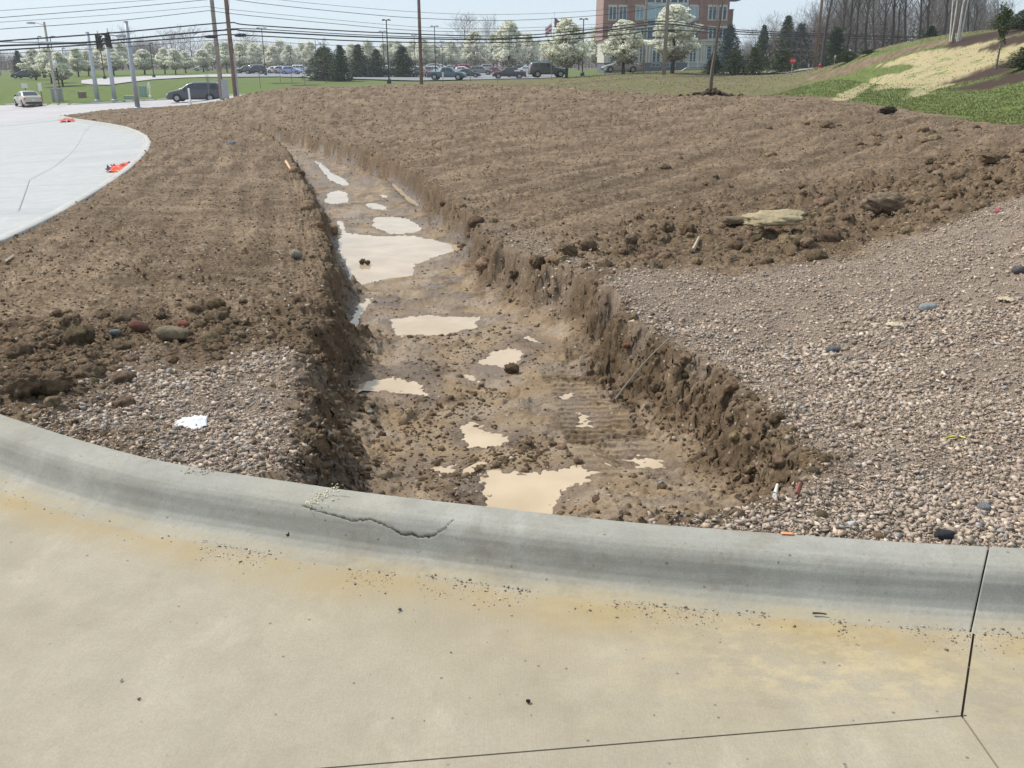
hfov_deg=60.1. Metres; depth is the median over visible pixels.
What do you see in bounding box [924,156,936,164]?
dirt clod
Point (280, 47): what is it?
pear tree
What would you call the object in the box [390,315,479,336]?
puddle
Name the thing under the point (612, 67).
parked car
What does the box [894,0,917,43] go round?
bare tree
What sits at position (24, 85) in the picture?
sign
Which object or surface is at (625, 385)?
root
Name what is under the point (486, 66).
parked car
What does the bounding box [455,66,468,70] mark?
parked car
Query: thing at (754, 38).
bare tree
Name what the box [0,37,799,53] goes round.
overhead cable
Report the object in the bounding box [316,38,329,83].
sapling
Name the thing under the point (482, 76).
parking lot
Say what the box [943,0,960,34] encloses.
bare tree
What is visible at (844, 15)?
bare tree
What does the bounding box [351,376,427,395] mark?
puddle
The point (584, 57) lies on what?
pear tree
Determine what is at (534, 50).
pear tree
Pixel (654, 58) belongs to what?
window
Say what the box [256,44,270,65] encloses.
pear tree
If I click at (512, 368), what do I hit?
dirt clod
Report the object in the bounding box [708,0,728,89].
sapling
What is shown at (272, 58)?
pear tree
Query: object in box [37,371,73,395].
dirt clod
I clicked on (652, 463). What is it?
puddle
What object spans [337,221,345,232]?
puddle
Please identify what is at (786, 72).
access road
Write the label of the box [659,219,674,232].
dirt clod
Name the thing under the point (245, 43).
pear tree
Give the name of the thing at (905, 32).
bare tree
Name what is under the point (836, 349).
rock
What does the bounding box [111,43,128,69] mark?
pear tree
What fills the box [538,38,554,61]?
pear tree
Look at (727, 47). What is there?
conifer tree
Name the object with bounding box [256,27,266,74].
lamp post
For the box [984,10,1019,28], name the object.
conifer tree
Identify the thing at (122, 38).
bare tree
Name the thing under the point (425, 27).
overhead cable
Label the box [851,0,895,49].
bare tree
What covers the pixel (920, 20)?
bare tree
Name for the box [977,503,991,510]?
rock
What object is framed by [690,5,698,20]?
window
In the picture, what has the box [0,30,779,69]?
woods
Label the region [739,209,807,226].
concrete chunk
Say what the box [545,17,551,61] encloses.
flagpole
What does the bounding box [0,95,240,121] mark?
road
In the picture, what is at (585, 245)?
dirt clod
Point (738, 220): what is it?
rock
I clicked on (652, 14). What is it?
window
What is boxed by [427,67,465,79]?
parked car
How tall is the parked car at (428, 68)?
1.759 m
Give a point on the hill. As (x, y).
(969, 43)
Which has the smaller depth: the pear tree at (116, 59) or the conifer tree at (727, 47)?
the conifer tree at (727, 47)
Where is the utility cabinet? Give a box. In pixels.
[50,88,63,101]
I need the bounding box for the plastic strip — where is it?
[794,481,801,494]
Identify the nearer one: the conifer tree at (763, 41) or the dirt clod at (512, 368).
the dirt clod at (512, 368)
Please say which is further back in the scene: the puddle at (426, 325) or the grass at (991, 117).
the grass at (991, 117)
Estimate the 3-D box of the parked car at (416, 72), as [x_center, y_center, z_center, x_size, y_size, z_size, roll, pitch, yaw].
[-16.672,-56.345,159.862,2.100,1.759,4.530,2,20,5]
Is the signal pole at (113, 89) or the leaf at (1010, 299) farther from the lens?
the signal pole at (113, 89)
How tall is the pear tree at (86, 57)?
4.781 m
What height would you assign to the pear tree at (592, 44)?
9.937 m
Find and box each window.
[608,5,616,20]
[618,5,626,20]
[635,5,644,20]
[636,26,643,35]
[638,46,642,61]
[646,28,687,38]
[647,6,688,19]
[647,20,688,23]
[648,0,688,2]
[651,46,660,61]
[688,48,696,60]
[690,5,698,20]
[705,46,717,61]
[707,5,717,20]
[708,26,716,38]
[717,5,727,20]
[718,26,727,38]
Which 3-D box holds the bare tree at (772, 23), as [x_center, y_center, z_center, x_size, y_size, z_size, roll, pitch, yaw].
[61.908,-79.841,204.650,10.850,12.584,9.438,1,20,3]
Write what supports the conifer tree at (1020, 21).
on the hill
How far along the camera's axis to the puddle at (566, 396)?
5.54 m
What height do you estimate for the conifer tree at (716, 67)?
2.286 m
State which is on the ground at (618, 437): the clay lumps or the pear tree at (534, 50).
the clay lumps
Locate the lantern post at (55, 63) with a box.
[48,59,59,87]
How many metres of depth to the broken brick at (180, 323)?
5.70 m
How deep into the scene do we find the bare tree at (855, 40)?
128.74 m
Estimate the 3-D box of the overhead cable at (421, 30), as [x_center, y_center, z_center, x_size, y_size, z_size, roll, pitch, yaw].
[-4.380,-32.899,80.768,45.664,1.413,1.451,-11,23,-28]
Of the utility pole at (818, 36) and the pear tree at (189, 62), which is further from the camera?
the pear tree at (189, 62)
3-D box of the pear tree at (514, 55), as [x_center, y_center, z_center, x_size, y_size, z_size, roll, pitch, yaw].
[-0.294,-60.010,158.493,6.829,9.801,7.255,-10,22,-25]
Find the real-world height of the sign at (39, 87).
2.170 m
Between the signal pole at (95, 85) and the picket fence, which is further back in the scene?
the picket fence
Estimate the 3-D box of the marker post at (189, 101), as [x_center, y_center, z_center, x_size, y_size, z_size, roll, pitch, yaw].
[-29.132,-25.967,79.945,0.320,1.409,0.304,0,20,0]
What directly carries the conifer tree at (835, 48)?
on the lawn at (10, 87)
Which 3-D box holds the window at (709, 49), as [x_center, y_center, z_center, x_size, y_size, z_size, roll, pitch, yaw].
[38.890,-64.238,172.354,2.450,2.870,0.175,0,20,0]
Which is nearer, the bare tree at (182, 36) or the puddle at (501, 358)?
the puddle at (501, 358)
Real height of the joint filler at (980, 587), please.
0.234 m
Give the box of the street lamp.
[27,22,58,102]
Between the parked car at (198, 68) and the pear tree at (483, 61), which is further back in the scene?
the pear tree at (483, 61)
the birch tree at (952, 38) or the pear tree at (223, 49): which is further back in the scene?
the pear tree at (223, 49)
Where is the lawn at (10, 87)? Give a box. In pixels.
[0,28,1014,104]
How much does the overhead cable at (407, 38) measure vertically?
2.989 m
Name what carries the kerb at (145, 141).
on the concrete lot at (34, 150)
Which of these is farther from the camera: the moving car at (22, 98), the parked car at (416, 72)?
the parked car at (416, 72)
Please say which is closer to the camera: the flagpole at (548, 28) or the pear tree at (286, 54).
the flagpole at (548, 28)
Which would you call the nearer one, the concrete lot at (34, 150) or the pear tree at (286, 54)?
the concrete lot at (34, 150)
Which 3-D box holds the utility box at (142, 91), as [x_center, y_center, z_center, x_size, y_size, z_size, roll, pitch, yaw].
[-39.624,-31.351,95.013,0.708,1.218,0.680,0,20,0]
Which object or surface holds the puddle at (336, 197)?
on the ground at (618, 437)
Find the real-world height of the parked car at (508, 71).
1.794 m
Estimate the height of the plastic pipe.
0.156 m
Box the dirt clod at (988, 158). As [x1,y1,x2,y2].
[978,153,1000,163]
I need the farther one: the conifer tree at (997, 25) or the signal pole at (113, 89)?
the signal pole at (113, 89)
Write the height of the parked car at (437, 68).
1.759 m
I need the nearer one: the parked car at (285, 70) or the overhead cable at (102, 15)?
the overhead cable at (102, 15)
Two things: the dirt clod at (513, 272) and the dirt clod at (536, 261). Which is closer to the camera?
the dirt clod at (536, 261)
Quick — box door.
[139,87,144,95]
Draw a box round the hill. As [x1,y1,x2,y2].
[785,29,1023,124]
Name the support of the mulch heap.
on the ground at (618, 437)
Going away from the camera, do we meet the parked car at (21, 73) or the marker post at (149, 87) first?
the marker post at (149, 87)
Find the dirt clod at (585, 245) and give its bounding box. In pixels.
[579,239,596,251]
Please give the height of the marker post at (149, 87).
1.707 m
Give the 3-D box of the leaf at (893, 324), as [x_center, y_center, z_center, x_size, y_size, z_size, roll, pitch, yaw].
[2.249,-0.353,5.182,0.104,0.022,0.078,12,24,31]
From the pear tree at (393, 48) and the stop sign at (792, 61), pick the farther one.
the pear tree at (393, 48)
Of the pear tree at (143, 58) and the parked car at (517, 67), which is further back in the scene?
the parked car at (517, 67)
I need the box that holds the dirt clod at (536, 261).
[528,254,544,267]
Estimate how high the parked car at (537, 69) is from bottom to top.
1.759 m
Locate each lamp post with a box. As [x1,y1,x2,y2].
[100,49,106,78]
[149,42,155,76]
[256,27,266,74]
[382,19,390,83]
[430,26,438,70]
[579,18,587,75]
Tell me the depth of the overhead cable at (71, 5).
67.08 m
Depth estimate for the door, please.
94.70 m
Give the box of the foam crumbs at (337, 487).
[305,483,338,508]
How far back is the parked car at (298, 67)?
193.40 m
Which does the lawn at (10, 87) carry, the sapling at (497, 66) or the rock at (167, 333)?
the sapling at (497, 66)
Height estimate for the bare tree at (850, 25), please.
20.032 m
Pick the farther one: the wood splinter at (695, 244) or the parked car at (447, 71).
the parked car at (447, 71)
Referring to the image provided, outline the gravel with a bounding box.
[23,193,1023,547]
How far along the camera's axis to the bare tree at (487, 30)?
286.87 m
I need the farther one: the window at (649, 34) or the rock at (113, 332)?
the window at (649, 34)
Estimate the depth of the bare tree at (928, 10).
122.36 m
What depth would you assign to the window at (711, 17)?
169.82 m
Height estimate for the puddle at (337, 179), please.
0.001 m
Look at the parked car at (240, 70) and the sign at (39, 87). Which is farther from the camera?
the parked car at (240, 70)
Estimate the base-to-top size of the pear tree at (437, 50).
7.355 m
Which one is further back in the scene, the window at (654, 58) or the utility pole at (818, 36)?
the window at (654, 58)
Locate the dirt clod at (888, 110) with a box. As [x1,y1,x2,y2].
[878,106,897,113]
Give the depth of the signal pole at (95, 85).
86.15 m
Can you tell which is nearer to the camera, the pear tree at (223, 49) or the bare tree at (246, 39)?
the pear tree at (223, 49)
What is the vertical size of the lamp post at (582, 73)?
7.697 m
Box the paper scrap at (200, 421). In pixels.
[174,415,206,428]
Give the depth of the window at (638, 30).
170.82 m
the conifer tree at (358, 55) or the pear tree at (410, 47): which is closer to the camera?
the conifer tree at (358, 55)
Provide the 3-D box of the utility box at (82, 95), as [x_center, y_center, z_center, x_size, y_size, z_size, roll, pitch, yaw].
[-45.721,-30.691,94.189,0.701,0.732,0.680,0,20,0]
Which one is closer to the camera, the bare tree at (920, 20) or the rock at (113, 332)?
the rock at (113, 332)
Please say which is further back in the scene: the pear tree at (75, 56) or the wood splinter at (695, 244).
the pear tree at (75, 56)
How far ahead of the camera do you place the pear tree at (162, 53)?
183.03 m
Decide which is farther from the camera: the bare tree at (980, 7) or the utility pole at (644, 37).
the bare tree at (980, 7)
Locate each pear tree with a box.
[16,49,43,79]
[31,48,62,82]
[45,51,73,85]
[65,47,89,76]
[74,50,98,75]
[92,42,105,69]
[96,48,127,74]
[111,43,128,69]
[128,49,158,74]
[154,47,175,73]
[162,48,184,74]
[175,50,196,72]
[191,49,214,71]
[202,41,215,68]
[215,41,236,72]
[233,42,250,67]
[238,41,250,65]
[244,42,265,64]
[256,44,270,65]
[262,45,281,66]
[269,39,286,65]
[280,44,297,65]
[290,52,304,64]
[294,44,306,63]
[301,41,319,64]
[344,43,356,64]
[361,39,375,64]
[375,42,393,64]
[380,40,392,63]
[389,40,410,64]
[404,40,418,64]
[411,39,437,64]
[427,43,444,63]
[438,41,462,64]
[438,46,450,64]
[451,45,466,63]
[460,30,490,65]
[475,47,491,65]
[483,32,501,66]
[490,21,530,76]
[520,32,540,65]
[528,39,541,61]
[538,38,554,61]
[540,17,589,77]
[569,41,589,69]
[580,26,597,63]
[598,19,646,73]
[644,3,704,72]
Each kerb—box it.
[0,115,150,241]
[0,414,987,631]
[6,94,239,104]
[971,547,1023,635]
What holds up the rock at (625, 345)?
on the ground at (618, 437)
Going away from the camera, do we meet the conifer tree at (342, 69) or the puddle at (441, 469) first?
the puddle at (441, 469)
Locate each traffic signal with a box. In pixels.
[95,31,103,48]
[101,28,111,48]
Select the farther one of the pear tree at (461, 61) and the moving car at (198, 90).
the pear tree at (461, 61)
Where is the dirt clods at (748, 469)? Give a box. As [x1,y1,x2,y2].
[0,83,1023,539]
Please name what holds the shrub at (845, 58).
on the lawn at (10, 87)
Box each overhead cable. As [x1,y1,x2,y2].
[0,0,146,10]
[0,0,200,17]
[0,21,928,41]
[0,23,922,46]
[0,30,912,50]
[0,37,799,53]
[5,10,207,28]
[8,6,206,21]
[207,6,657,28]
[208,10,664,31]
[225,26,662,37]
[238,0,664,20]
[284,0,681,14]
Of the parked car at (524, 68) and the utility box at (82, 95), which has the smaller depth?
the utility box at (82, 95)
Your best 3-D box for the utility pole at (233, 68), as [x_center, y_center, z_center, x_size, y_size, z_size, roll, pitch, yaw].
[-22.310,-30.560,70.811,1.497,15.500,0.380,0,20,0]
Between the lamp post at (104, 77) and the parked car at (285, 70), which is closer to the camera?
the lamp post at (104, 77)
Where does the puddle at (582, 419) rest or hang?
on the ground at (618, 437)
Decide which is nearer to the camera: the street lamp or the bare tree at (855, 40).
the street lamp
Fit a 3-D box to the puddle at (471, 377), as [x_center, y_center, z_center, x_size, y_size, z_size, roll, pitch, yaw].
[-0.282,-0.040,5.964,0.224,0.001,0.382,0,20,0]
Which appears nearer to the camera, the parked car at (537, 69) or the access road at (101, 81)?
the parked car at (537, 69)
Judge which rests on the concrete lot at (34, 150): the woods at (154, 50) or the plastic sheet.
the plastic sheet
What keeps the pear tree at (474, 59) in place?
on the lawn at (10, 87)
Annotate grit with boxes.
[0,491,1023,749]
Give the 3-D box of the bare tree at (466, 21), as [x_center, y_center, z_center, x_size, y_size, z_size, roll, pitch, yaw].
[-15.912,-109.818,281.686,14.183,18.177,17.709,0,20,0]
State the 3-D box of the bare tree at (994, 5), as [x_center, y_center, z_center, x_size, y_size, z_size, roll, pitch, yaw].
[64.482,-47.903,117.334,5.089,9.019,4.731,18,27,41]
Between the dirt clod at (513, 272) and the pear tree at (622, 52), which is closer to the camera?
the dirt clod at (513, 272)
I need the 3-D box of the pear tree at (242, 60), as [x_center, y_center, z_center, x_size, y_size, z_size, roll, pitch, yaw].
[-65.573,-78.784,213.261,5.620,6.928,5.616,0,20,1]
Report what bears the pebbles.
on the ground at (618, 437)
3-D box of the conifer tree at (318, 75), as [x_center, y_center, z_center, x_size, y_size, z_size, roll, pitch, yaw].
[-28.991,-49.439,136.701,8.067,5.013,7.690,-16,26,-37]
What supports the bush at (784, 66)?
on the lawn at (10, 87)
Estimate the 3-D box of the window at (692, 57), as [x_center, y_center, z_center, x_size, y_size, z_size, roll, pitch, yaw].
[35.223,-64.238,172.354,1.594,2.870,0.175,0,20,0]
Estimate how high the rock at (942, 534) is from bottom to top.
0.035 m
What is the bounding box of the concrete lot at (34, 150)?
[0,118,141,234]
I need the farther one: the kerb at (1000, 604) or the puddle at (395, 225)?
the puddle at (395, 225)
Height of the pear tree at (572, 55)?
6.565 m
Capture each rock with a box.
[109,329,120,335]
[154,326,187,340]
[291,249,301,259]
[621,343,629,347]
[721,216,744,224]
[826,346,840,352]
[919,303,936,311]
[934,529,954,540]
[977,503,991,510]
[1011,265,1023,273]
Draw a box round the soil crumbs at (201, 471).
[180,466,221,474]
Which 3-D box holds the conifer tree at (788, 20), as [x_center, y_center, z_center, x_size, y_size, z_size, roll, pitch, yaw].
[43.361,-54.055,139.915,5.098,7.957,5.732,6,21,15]
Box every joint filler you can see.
[960,620,974,717]
[970,551,988,631]
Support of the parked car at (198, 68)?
on the lawn at (10, 87)
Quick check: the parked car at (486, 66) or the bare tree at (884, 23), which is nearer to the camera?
the bare tree at (884, 23)
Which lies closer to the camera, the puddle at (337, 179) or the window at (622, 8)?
the puddle at (337, 179)
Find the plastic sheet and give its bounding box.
[105,160,143,171]
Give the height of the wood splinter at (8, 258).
0.056 m
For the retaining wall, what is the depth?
150.30 m
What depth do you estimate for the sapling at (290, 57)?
121.78 m
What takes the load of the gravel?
on the ground at (618, 437)
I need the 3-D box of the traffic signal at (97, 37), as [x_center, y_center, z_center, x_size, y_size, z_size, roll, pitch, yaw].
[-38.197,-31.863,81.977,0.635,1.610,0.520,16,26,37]
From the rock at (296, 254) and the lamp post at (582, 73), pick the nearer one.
the rock at (296, 254)
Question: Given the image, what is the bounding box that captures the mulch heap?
[678,88,743,96]
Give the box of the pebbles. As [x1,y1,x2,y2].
[0,97,1022,546]
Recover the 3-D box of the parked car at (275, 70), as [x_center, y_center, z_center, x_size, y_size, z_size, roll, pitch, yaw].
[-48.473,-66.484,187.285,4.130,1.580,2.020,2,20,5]
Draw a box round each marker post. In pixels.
[147,83,151,97]
[188,88,191,103]
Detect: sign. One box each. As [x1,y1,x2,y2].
[21,83,27,90]
[37,83,42,101]
[790,58,795,73]
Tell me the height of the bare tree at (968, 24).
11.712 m
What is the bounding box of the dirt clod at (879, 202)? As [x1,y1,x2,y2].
[859,191,905,213]
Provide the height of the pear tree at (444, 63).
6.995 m
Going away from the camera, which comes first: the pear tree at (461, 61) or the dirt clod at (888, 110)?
the dirt clod at (888, 110)
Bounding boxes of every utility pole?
[210,0,228,99]
[224,0,238,96]
[417,0,422,83]
[642,0,647,71]
[662,0,669,74]
[813,0,823,68]
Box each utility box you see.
[77,92,86,97]
[124,95,133,98]
[138,86,146,96]
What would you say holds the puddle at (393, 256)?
on the ground at (618, 437)
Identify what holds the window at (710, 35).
in the brick building
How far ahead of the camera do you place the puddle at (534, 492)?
4.10 m
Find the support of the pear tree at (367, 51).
on the lawn at (10, 87)
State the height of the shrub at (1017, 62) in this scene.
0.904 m
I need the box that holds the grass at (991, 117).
[559,29,1023,124]
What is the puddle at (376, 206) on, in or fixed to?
on the ground at (618, 437)
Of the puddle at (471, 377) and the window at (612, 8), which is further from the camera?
the window at (612, 8)
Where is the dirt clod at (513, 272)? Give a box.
[508,268,517,278]
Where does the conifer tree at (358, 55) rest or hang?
on the lawn at (10, 87)
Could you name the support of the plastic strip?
on the gravel
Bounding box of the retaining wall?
[681,68,708,70]
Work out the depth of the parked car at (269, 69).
188.89 m
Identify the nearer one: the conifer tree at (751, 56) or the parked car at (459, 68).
the conifer tree at (751, 56)
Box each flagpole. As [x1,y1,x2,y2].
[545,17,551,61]
[553,11,559,74]
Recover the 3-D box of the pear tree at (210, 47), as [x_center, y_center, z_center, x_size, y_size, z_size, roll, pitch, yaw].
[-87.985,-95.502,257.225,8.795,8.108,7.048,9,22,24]
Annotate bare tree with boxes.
[112,21,134,68]
[154,28,193,49]
[165,21,205,67]
[232,29,261,45]
[443,11,481,63]
[469,15,498,41]
[743,27,772,51]
[757,12,793,46]
[820,0,838,67]
[825,0,850,43]
[844,0,857,51]
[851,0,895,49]
[853,0,866,55]
[863,0,873,52]
[867,0,891,47]
[889,0,897,45]
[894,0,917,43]
[898,0,911,41]
[902,0,930,38]
[924,0,934,29]
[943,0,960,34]
[959,0,981,31]
[961,0,998,30]
[986,0,1020,28]
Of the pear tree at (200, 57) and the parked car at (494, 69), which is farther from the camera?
the pear tree at (200, 57)
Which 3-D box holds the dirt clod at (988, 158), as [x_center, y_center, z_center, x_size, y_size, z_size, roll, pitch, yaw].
[5.948,-2.811,11.034,0.262,0.131,0.163,0,20,0]
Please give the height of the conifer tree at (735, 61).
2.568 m
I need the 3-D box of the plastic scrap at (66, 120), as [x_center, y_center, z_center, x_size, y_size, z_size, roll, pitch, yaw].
[-28.277,-16.831,56.341,1.061,0.198,2.506,-8,22,-21]
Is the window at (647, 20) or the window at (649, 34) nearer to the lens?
the window at (647, 20)
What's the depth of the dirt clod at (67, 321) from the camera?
5.52 m
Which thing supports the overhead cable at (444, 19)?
attached to the utility pole at (664, 61)
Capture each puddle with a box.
[315,161,348,185]
[325,190,347,203]
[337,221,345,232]
[337,233,459,284]
[350,298,373,326]
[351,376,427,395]
[366,203,386,209]
[372,217,421,233]
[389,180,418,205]
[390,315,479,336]
[430,463,455,472]
[459,422,508,447]
[462,462,610,513]
[464,374,479,382]
[478,348,522,367]
[524,336,538,342]
[559,393,572,399]
[575,412,592,427]
[623,454,665,468]
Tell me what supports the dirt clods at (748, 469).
on the ground at (618, 437)
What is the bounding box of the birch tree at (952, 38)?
[949,0,968,41]
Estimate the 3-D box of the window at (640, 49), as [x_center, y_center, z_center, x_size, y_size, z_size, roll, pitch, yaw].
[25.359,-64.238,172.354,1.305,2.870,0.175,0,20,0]
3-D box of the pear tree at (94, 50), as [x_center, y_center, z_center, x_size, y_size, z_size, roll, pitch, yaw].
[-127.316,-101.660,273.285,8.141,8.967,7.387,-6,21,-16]
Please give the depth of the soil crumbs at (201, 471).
3.37 m
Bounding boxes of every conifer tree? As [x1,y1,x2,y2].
[10,50,26,72]
[300,47,348,80]
[327,46,354,80]
[347,44,371,76]
[363,49,392,76]
[384,45,418,76]
[700,53,723,73]
[710,23,745,69]
[718,50,748,74]
[739,47,768,74]
[753,25,772,67]
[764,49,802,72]
[769,15,794,63]
[784,23,817,67]
[817,27,847,66]
[921,26,939,38]
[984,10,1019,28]
[1006,9,1023,29]
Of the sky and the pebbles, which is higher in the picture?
the sky
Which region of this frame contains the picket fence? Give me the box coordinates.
[688,60,707,67]
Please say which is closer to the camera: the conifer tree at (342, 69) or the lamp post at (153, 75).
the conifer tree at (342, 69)
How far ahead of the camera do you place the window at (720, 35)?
170.98 m
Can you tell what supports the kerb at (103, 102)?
on the road at (19, 112)
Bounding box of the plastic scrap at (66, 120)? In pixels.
[59,118,73,121]
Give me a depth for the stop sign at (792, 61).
86.38 m
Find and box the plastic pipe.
[772,483,778,498]
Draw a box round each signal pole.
[1,32,100,100]
[105,45,118,100]
[109,20,141,108]
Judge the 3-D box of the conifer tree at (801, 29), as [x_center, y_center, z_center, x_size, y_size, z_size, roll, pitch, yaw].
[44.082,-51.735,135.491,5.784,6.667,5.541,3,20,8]
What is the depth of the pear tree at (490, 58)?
237.49 m
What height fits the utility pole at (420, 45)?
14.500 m
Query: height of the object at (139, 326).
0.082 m
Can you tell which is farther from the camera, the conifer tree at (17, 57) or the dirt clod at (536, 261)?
the conifer tree at (17, 57)
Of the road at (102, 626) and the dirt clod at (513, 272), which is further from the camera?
the dirt clod at (513, 272)
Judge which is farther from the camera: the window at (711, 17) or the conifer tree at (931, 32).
the window at (711, 17)
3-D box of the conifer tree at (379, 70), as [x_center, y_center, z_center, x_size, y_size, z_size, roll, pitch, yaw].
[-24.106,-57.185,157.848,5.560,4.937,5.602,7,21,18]
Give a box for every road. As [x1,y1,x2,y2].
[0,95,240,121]
[0,490,1023,767]
[81,74,230,84]
[728,67,818,72]
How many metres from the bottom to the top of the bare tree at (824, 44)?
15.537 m
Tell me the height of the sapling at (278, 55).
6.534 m
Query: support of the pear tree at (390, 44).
on the lawn at (10, 87)
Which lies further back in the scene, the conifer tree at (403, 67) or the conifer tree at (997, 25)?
the conifer tree at (403, 67)
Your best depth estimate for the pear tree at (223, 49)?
203.83 m
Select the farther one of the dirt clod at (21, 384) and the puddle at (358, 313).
the puddle at (358, 313)
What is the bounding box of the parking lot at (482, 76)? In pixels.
[236,68,564,79]
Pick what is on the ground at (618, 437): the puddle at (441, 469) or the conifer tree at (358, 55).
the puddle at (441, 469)
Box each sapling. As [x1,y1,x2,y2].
[274,41,282,81]
[283,43,294,77]
[297,41,306,80]
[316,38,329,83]
[494,56,499,81]
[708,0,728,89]
[995,2,1013,68]
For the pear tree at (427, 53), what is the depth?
251.97 m
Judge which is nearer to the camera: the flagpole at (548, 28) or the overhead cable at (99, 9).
the overhead cable at (99, 9)
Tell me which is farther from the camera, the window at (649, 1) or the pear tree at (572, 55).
the window at (649, 1)
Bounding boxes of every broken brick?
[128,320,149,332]
[177,320,188,326]
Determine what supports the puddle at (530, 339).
on the ground at (618, 437)
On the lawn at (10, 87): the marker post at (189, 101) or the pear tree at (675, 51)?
the pear tree at (675, 51)
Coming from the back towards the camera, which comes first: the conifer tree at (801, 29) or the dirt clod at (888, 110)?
the conifer tree at (801, 29)
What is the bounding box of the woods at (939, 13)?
[758,0,1019,68]
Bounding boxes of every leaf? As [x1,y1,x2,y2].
[886,321,903,326]
[997,296,1014,301]
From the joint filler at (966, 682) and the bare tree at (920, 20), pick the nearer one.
the joint filler at (966, 682)
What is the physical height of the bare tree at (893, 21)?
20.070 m
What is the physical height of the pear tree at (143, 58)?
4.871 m
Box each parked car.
[10,69,40,78]
[193,66,212,70]
[237,66,254,72]
[243,65,266,73]
[267,66,275,72]
[272,66,290,73]
[280,66,301,73]
[292,65,311,72]
[413,67,425,76]
[424,66,432,75]
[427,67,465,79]
[431,66,440,70]
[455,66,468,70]
[457,69,480,77]
[470,66,492,74]
[481,64,492,68]
[488,67,500,71]
[492,67,525,78]
[513,65,523,69]
[517,66,528,71]
[528,62,564,77]
[601,61,640,72]
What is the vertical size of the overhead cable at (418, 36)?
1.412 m
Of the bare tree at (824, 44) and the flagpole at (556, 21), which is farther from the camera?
the flagpole at (556, 21)
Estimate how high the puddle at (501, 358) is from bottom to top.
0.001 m
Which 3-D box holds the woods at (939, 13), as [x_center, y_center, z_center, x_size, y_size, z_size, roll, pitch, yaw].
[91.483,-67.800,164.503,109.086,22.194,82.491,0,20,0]
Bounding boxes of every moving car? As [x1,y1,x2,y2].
[14,91,42,106]
[166,82,219,101]
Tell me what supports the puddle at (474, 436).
on the ground at (618, 437)
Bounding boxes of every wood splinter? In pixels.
[3,254,14,262]
[692,236,699,251]
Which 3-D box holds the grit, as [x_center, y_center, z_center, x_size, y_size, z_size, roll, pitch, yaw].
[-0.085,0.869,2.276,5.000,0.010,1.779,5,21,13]
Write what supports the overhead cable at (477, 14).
attached to the utility pole at (664, 61)
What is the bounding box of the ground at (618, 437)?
[0,83,1023,550]
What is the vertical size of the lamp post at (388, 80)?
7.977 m
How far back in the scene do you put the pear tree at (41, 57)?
126.51 m
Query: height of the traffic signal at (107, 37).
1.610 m
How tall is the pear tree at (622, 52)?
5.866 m
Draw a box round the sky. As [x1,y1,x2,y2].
[0,0,1023,60]
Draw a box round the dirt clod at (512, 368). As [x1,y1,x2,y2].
[504,362,518,373]
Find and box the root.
[615,338,669,398]
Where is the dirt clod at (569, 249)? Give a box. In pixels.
[555,242,577,256]
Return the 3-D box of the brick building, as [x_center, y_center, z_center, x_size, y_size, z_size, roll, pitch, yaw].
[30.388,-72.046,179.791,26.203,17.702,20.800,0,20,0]
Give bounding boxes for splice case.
[234,33,245,36]
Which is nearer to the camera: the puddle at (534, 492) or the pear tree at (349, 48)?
the puddle at (534, 492)
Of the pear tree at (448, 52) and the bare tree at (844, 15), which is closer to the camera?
the bare tree at (844, 15)
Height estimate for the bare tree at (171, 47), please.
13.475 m
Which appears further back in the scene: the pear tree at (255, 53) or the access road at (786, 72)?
the pear tree at (255, 53)
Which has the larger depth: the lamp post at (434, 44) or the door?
the lamp post at (434, 44)
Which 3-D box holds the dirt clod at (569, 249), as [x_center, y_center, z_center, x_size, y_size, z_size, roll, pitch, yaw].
[0.497,-1.212,8.093,0.158,0.158,0.234,17,26,39]
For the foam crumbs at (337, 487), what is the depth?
3.17 m
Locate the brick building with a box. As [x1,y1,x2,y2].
[595,0,739,72]
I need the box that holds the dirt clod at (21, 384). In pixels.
[4,371,41,397]
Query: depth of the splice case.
72.49 m
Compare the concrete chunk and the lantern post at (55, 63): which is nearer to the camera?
the concrete chunk
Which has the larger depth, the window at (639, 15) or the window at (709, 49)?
the window at (709, 49)
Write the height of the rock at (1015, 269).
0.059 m
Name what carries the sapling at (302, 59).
on the lawn at (10, 87)
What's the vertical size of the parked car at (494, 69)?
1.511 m
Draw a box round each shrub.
[826,51,858,61]
[855,50,875,53]
[994,47,1023,68]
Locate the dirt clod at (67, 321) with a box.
[59,315,76,326]
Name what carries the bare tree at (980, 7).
on the lawn at (10, 87)
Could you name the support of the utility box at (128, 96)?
on the lawn at (10, 87)
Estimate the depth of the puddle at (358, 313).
8.05 m
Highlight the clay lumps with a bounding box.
[0,120,1023,496]
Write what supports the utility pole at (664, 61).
on the lawn at (10, 87)
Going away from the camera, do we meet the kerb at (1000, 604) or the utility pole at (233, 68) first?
the kerb at (1000, 604)
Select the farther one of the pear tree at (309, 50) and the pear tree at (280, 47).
the pear tree at (280, 47)
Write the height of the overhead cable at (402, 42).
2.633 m
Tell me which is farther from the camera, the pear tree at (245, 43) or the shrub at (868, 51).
the pear tree at (245, 43)

